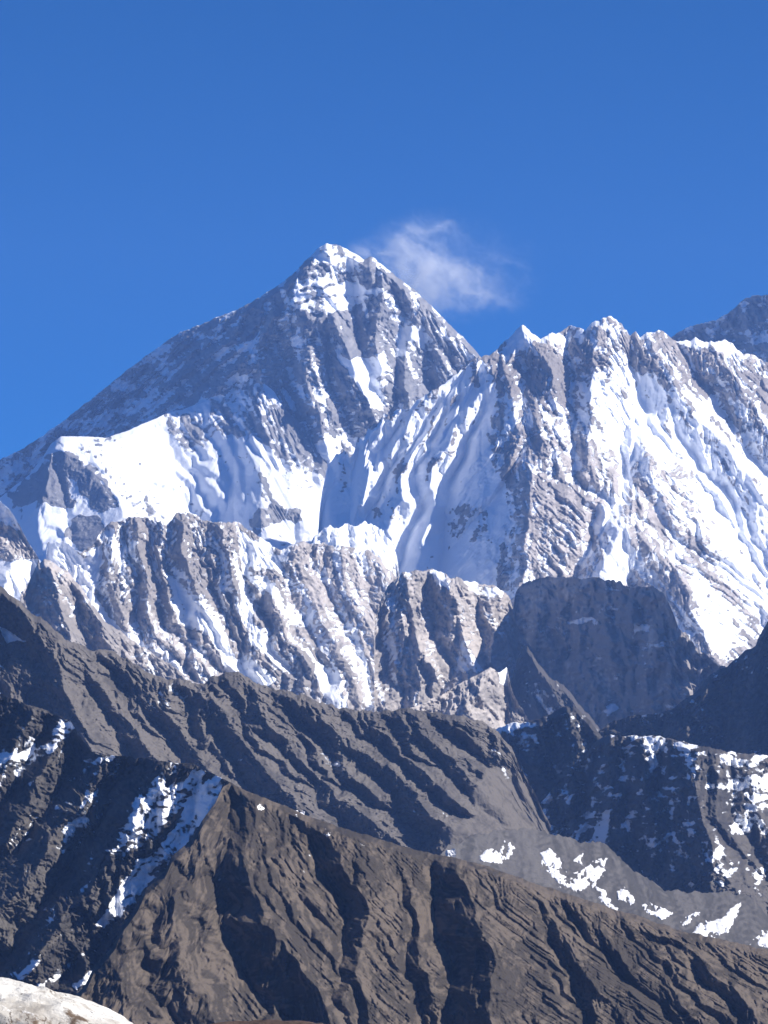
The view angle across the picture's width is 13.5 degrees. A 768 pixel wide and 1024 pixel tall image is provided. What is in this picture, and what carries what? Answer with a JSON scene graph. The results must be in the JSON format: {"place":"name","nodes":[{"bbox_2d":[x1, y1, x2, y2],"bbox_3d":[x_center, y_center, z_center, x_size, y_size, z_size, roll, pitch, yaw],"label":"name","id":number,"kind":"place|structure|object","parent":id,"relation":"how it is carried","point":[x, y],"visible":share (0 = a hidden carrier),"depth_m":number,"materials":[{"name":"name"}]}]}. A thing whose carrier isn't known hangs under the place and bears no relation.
{"place":"outdoors","nodes":[
{"label":"outdoors","id":0,"kind":"place"},
{"bbox_2d":[0,502,38,600],"bbox_3d":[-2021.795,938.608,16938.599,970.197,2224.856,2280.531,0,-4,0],"label":"snow peak","id":1,"kind":"structure","parent":0,"point":[19,560],"depth_m":16407.48,"materials":[{"name":"white snow"}]},
{"bbox_2d":[20,559,198,683],"bbox_3d":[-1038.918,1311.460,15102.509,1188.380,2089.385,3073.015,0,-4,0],"label":"rock buttress","id":2,"kind":"object","parent":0,"point":[54,596],"visible":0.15,"depth_m":14381.29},
{"bbox_2d":[0,693,229,994],"bbox_3d":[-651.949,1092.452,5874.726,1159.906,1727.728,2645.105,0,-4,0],"label":"shaded hill","id":3,"kind":"structure","parent":0,"point":[91,843],"depth_m":5281.01,"materials":[{"name":"grey stone"}]},
{"bbox_2d":[0,378,354,562],"bbox_3d":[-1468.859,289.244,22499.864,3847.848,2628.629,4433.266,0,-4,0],"label":"snow shoulder","id":4,"kind":"object","parent":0,"point":[246,455],"visible":0.36,"depth_m":22290.74},
{"bbox_2d":[46,512,396,711],"bbox_3d":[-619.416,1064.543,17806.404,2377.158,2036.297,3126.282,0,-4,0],"label":"fluted mountain","id":5,"kind":"structure","parent":0,"point":[195,598],"depth_m":17145.66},
{"bbox_2d":[0,243,481,496],"bbox_3d":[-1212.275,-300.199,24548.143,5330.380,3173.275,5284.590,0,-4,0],"label":"pyramid mountain","id":6,"kind":"structure","parent":0,"point":[333,345],"depth_m":23363.81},
{"bbox_2d":[0,586,550,854],"bbox_3d":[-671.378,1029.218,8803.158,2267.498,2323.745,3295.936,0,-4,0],"label":"ribbed mountain","id":7,"kind":"structure","parent":0,"point":[436,782],"depth_m":8556.72,"materials":[{"name":"grey stone"}]},
{"bbox_2d":[311,521,399,577],"bbox_3d":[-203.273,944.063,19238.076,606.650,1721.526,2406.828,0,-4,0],"label":"glacier","id":8,"kind":"object","parent":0,"point":[364,535],"visible":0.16,"depth_m":18776.83,"materials":[{"name":"white snow"}]},
{"bbox_2d":[0,0,767,458],"label":"sky","id":9,"kind":"structure","parent":0,"point":[545,167],"materials":[{"name":"blue"}]},
{"bbox_2d":[75,782,767,1023],"bbox_3d":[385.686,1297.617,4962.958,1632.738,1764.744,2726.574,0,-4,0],"label":"brown hill","id":10,"kind":"structure","parent":0,"point":[246,909],"depth_m":4445.55,"materials":[{"name":"brown stone"}]},
{"bbox_2d":[374,569,540,711],"bbox_3d":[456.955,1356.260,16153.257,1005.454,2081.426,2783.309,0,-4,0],"label":"brown buttress","id":11,"kind":"structure","parent":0,"point":[436,632],"depth_m":15493.59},
{"bbox_2d":[411,667,528,729],"bbox_3d":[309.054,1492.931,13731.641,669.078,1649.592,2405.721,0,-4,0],"label":"tan hill","id":12,"kind":"structure","parent":0,"point":[487,696],"depth_m":13238.02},
{"bbox_2d":[318,316,767,666],"bbox_3d":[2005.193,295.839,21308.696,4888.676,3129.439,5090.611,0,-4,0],"label":"granite mountain","id":13,"kind":"structure","parent":0,"point":[610,448],"depth_m":20465.08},
{"bbox_2d":[496,706,601,803],"bbox_3d":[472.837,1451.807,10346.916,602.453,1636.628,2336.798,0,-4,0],"label":"dark spur","id":14,"kind":"structure","parent":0,"point":[549,750],"depth_m":9676.43,"materials":[{"name":"grey stone"}]},
{"bbox_2d":[511,646,599,730],"bbox_3d":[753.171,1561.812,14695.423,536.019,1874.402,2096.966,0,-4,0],"label":"hazy spur","id":15,"kind":"structure","parent":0,"point":[538,692],"depth_m":14082.71,"materials":[{"name":"grey stone"}]},
{"bbox_2d":[441,827,767,948],"bbox_3d":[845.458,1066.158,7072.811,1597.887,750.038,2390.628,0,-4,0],"label":"scree terrain","id":16,"kind":"structure","parent":0,"point":[750,921],"depth_m":6942.48,"materials":[{"name":"grey gravel"}]},
{"bbox_2d":[445,849,455,856],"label":"snow patch","id":17,"kind":"object","parent":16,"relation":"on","point":[451,853],"visible":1,"depth_m":4662.74,"materials":[{"name":"white snow"}]},
{"bbox_2d":[479,841,514,863],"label":"snow patch","id":18,"kind":"object","parent":16,"relation":"on","point":[487,855],"visible":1,"depth_m":6920.94,"materials":[{"name":"white snow"}]},
{"bbox_2d":[540,848,586,890],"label":"snow patch","id":19,"kind":"object","parent":16,"relation":"on","point":[549,858],"visible":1,"depth_m":6939.21,"materials":[{"name":"white snow"}]},
{"bbox_2d":[573,853,582,864],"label":"snow patch","id":20,"kind":"object","parent":16,"relation":"on","point":[578,858],"visible":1,"depth_m":6999.80,"materials":[{"name":"white snow"}]},
{"bbox_2d":[573,858,606,887],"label":"snow patch","id":21,"kind":"object","parent":16,"relation":"on","point":[597,871],"visible":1,"depth_m":6953.89,"materials":[{"name":"white snow"}]},
{"bbox_2d":[595,887,617,909],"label":"snow patch","id":22,"kind":"object","parent":16,"relation":"on","point":[604,899],"visible":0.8,"depth_m":6866.48,"materials":[{"name":"white snow"}]},
{"bbox_2d":[617,887,634,904],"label":"snow patch","id":23,"kind":"object","parent":16,"relation":"on","point":[622,894],"visible":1,"depth_m":6899.34,"materials":[{"name":"white snow"}]},
{"bbox_2d":[642,903,672,919],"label":"snow patch","id":24,"kind":"object","parent":16,"relation":"on","point":[662,913],"visible":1,"depth_m":6865.49,"materials":[{"name":"white snow"}]},
{"bbox_2d":[682,912,699,925],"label":"snow patch","id":25,"kind":"object","parent":16,"relation":"on","point":[689,919],"visible":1,"depth_m":6875.55,"materials":[{"name":"white snow"}]},
{"bbox_2d":[693,903,740,937],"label":"snow patch","id":26,"kind":"object","parent":16,"relation":"on","point":[722,925],"visible":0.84,"depth_m":6870.49,"materials":[{"name":"white snow"}]},
{"bbox_2d":[750,930,767,947],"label":"snow patch","id":27,"kind":"object","parent":16,"relation":"on","point":[763,940],"visible":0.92,"depth_m":6858.67,"materials":[{"name":"white snow"}]},
{"bbox_2d":[513,576,724,729],"bbox_3d":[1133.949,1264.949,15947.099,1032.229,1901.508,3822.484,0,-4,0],"label":"shaded cliff","id":28,"kind":"structure","parent":0,"point":[607,652],"depth_m":15146.18,"materials":[{"name":"grey stone"}]},
{"bbox_2d":[540,735,767,915],"bbox_3d":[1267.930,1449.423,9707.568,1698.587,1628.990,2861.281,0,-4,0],"label":"dappled mountain","id":29,"kind":"structure","parent":0,"point":[665,814],"depth_m":8998.49,"materials":[{"name":"grey stone"}]},
{"bbox_2d":[598,622,767,755],"bbox_3d":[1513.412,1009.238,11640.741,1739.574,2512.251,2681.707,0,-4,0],"label":"dark mountain","id":30,"kind":"structure","parent":0,"point":[725,709],"depth_m":11193.92,"materials":[{"name":"grey stone"}]},
{"bbox_2d":[671,295,767,362],"bbox_3d":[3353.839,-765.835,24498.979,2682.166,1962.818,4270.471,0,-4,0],"label":"mountain","id":31,"kind":"structure","parent":0,"point":[742,326],"depth_m":24539.43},
{"bbox_3d":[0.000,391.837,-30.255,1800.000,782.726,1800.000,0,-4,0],"label":"hilltop terrain","id":32,"kind":"structure","parent":0,"visible":0},
{"bbox_2d":[0,977,132,1023],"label":"boulder","id":33,"kind":"object","parent":32,"relation":"on","point":[22,1002],"visible":1,"depth_m":11.67,"materials":[{"name":"stone"}]},
{"bbox_2d":[213,1019,322,1023],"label":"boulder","id":34,"kind":"object","parent":32,"relation":"on","point":[268,1021],"visible":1,"depth_m":12.30,"materials":[{"name":"stone"}]}
]}

